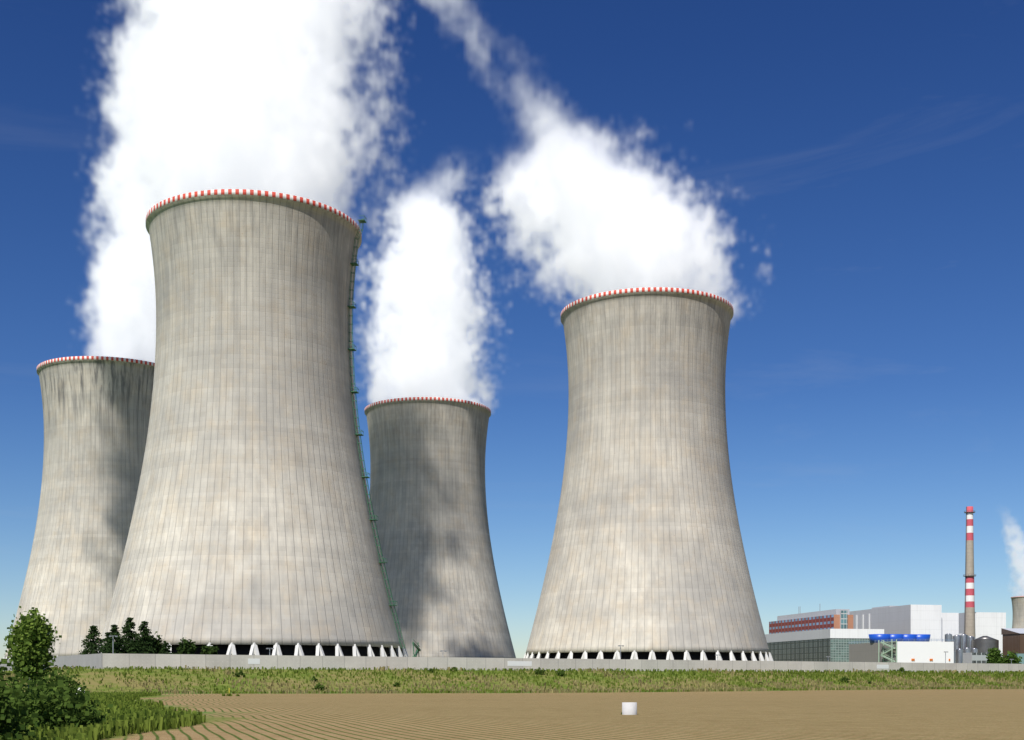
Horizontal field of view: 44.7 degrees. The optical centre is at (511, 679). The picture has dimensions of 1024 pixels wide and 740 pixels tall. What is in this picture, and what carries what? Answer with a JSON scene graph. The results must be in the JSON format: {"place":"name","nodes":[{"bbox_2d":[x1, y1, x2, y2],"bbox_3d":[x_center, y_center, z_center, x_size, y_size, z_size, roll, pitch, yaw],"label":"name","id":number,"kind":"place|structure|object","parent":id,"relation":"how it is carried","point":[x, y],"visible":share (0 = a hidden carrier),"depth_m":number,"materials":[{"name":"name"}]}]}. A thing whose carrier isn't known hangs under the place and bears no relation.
{"place":"outdoors","nodes":[
{"label":"outdoors","id":0,"kind":"place"},
{"bbox_2d":[0,668,1023,739],"bbox_3d":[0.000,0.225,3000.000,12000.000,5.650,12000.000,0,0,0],"label":"ground","id":1,"kind":"structure","parent":0,"point":[946,714],"depth_m":103.85,"materials":[{"name":"brown soil"}]},
{"bbox_2d":[0,659,50,739],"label":"bush","id":2,"kind":"object","parent":1,"relation":"on","point":[8,718],"visible":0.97,"depth_m":46.08,"materials":[{"name":"green plant"}]},
{"bbox_2d":[0,676,59,697],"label":"bush","id":3,"kind":"object","parent":1,"relation":"on","point":[14,683],"visible":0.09,"depth_m":99.95,"materials":[{"name":"green plant"}]},
{"bbox_2d":[3,606,61,688],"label":"birch tree","id":4,"kind":"object","parent":1,"relation":"on","point":[31,641],"visible":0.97,"depth_m":107.18,"materials":[{"name":"green plant"}]},
{"bbox_2d":[27,660,88,700],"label":"bush by birch","id":5,"kind":"object","parent":1,"relation":"on","point":[53,678],"visible":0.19,"depth_m":103.31,"materials":[{"name":"green plant"}]},
{"bbox_2d":[1,663,115,731],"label":"bush","id":6,"kind":"object","parent":1,"relation":"on","point":[45,707],"visible":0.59,"depth_m":59.09,"materials":[{"name":"green plant"}]},
{"bbox_2d":[3,356,154,659],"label":"cooling tower","id":7,"kind":"structure","parent":1,"relation":"on","point":[96,413],"depth_m":493.70,"materials":[{"name":"concrete"}]},
{"bbox_2d":[71,625,104,668],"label":"tree","id":8,"kind":"object","parent":1,"relation":"on","point":[93,645],"visible":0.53,"depth_m":304.05,"materials":[{"name":"green plant"}]},
{"bbox_2d":[0,691,205,739],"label":"verge grass","id":9,"kind":"structure","parent":1,"relation":"on","point":[130,714],"depth_m":68.20,"materials":[{"name":"green plant"}]},
{"bbox_2d":[100,632,111,652],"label":"tree","id":10,"kind":"object","parent":1,"relation":"on","point":[107,635],"visible":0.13,"depth_m":294.64,"materials":[{"name":"green plant"}]},
{"bbox_2d":[95,624,126,666],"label":"tree","id":11,"kind":"object","parent":1,"relation":"on","point":[118,644],"visible":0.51,"depth_m":287.38,"materials":[{"name":"green plant"}]},
{"bbox_2d":[120,617,140,652],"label":"tree","id":12,"kind":"object","parent":1,"relation":"on","point":[127,631],"visible":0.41,"depth_m":294.07,"materials":[{"name":"green plant"}]},
{"bbox_2d":[124,640,141,653],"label":"tree","id":13,"kind":"object","parent":1,"relation":"on","point":[133,648],"visible":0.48,"depth_m":288.34,"materials":[{"name":"green plant"}]},
{"bbox_2d":[134,621,158,653],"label":"tree","id":14,"kind":"object","parent":1,"relation":"on","point":[144,639],"visible":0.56,"depth_m":292.46,"materials":[{"name":"green plant"}]},
{"bbox_2d":[143,631,165,653],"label":"wall tree","id":15,"kind":"object","parent":1,"relation":"on","point":[157,642],"visible":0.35,"depth_m":296.24,"materials":[{"name":"green plant"}]},
{"bbox_2d":[158,642,174,653],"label":"tree","id":16,"kind":"object","parent":1,"relation":"on","point":[165,649],"visible":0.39,"depth_m":293.20,"materials":[{"name":"green plant"}]},
{"bbox_2d":[175,637,196,653],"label":"bush","id":17,"kind":"object","parent":1,"relation":"on","point":[186,647],"visible":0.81,"depth_m":296.08,"materials":[{"name":"green plant"}]},
{"bbox_2d":[200,644,218,654],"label":"bush","id":18,"kind":"object","parent":1,"relation":"on","point":[208,650],"visible":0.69,"depth_m":300.38,"materials":[{"name":"green plant"}]},
{"bbox_2d":[232,670,245,677],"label":"bank shrub","id":19,"kind":"object","parent":1,"relation":"on","point":[239,673],"visible":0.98,"depth_m":279.44,"materials":[{"name":"green plant"}]},
{"bbox_2d":[100,189,420,656],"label":"cooling tower","id":20,"kind":"structure","parent":1,"relation":"on","point":[253,530],"depth_m":327.07,"materials":[{"name":"concrete"}]},
{"bbox_2d":[312,682,326,689],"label":"bank shrub","id":21,"kind":"object","parent":1,"relation":"on","point":[319,686],"visible":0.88,"depth_m":272.36,"materials":[{"name":"green plant"}]},
{"bbox_2d":[364,397,515,657],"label":"cooling tower","id":22,"kind":"structure","parent":1,"relation":"on","point":[427,482],"depth_m":565.22,"materials":[{"name":"concrete"}]},
{"bbox_2d":[0,653,1023,672],"bbox_3d":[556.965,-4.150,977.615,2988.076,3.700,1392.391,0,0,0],"label":"perimeter wall","id":23,"kind":"structure","parent":1,"relation":"on","point":[148,661],"depth_m":332.89,"materials":[{"name":"concrete"}]},
{"bbox_2d":[248,659,888,668],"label":"wall signs","id":24,"kind":"object","parent":23,"relation":"attached to","point":[510,663],"depth_m":342.71,"materials":[{"name":"white"}]},
{"bbox_2d":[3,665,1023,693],"bbox_3d":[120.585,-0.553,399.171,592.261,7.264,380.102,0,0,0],"label":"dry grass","id":25,"kind":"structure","parent":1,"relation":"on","point":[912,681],"depth_m":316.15,"materials":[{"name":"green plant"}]},
{"bbox_2d":[5,666,1023,693],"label":"bank grass","id":26,"kind":"structure","parent":1,"relation":"on","point":[926,673],"depth_m":327.80,"materials":[{"name":"green plant"}]},
{"bbox_2d":[534,667,546,674],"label":"bank shrub","id":27,"kind":"object","parent":1,"relation":"on","point":[539,671],"visible":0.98,"depth_m":329.29,"materials":[{"name":"green plant"}]},
{"bbox_2d":[556,670,565,676],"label":"bank shrub","id":28,"kind":"object","parent":1,"relation":"on","point":[561,673],"visible":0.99,"depth_m":329.75,"materials":[{"name":"green plant"}]},
{"bbox_2d":[622,702,636,714],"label":"well ring","id":29,"kind":"object","parent":1,"relation":"on","point":[629,708],"visible":0.87,"depth_m":91.56,"materials":[{"name":"concrete"}]},
{"bbox_2d":[524,287,772,660],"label":"cooling tower","id":30,"kind":"structure","parent":1,"relation":"on","point":[647,560],"depth_m":407.98,"materials":[{"name":"concrete"}]},
{"bbox_2d":[769,609,852,633],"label":"office block","id":31,"kind":"structure","parent":1,"relation":"on","point":[831,619],"depth_m":799.07,"materials":[{"name":"concrete"}]},
{"bbox_2d":[763,629,883,661],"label":"building","id":32,"kind":"structure","parent":1,"relation":"on","point":[816,645],"depth_m":705.98,"materials":[{"name":"metal"}]},
{"bbox_2d":[840,676,849,682],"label":"bank shrub","id":33,"kind":"object","parent":1,"relation":"on","point":[844,678],"visible":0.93,"depth_m":376.07,"materials":[{"name":"green plant"}]},
{"bbox_2d":[849,634,953,662],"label":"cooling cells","id":34,"kind":"object","parent":1,"relation":"on","point":[912,648],"visible":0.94,"depth_m":605.90,"materials":[{"name":"metal"}]},
{"bbox_2d":[850,605,958,641],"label":"industrial building","id":35,"kind":"structure","parent":1,"relation":"on","point":[935,622],"depth_m":811.92,"materials":[{"name":"metal"}]},
{"bbox_2d":[963,506,974,636],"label":"chimney","id":36,"kind":"object","parent":1,"relation":"on","point":[969,618],"visible":0.85,"depth_m":872.58,"materials":[{"name":"grey concrete"}]},
{"bbox_2d":[945,633,998,662],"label":"storage tanks","id":37,"kind":"object","parent":1,"relation":"on","point":[964,643],"visible":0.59,"depth_m":763.49,"materials":[{"name":"metal"}]},
{"bbox_2d":[963,653,987,662],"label":"building","id":38,"kind":"structure","parent":1,"relation":"on","point":[974,658],"depth_m":701.28,"materials":[{"name":"concrete"}]},
{"bbox_2d":[959,612,1005,656],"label":"industrial building","id":39,"kind":"structure","parent":1,"relation":"on","point":[991,624],"depth_m":893.83,"materials":[{"name":"metal"}]},
{"bbox_2d":[985,647,1004,663],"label":"tree","id":40,"kind":"object","parent":1,"relation":"on","point":[994,655],"visible":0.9,"depth_m":657.92,"materials":[{"name":"green plant"}]},
{"bbox_2d":[1001,628,1023,656],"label":"brown workshop","id":41,"kind":"structure","parent":1,"relation":"on","point":[1013,640],"depth_m":768.55,"materials":[{"name":"metal"}]},
{"bbox_2d":[1005,651,1021,663],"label":"tree","id":42,"kind":"object","parent":1,"relation":"on","point":[1011,655],"visible":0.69,"depth_m":663.36,"materials":[{"name":"green plant"}]},
{"bbox_2d":[1011,596,1023,627],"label":"cooling tower","id":43,"kind":"structure","parent":1,"relation":"on","point":[1018,611],"depth_m":1903.69,"materials":[{"name":"concrete"}]},
{"bbox_2d":[1017,654,1023,663],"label":"teal shed","id":44,"kind":"structure","parent":1,"relation":"on","point":[1022,656],"depth_m":690.56,"materials":[{"name":"metal"}]},
{"bbox_2d":[0,0,1023,659],"label":"sky","id":45,"kind":"structure","parent":0,"point":[846,175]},
{"bbox_2d":[109,636,1013,663],"bbox_3d":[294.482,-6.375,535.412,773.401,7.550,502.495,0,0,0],"label":"wall masts","id":46,"kind":"object","parent":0,"point":[446,651],"depth_m":365.03,"materials":[{"name":"grey metal"}]}
]}

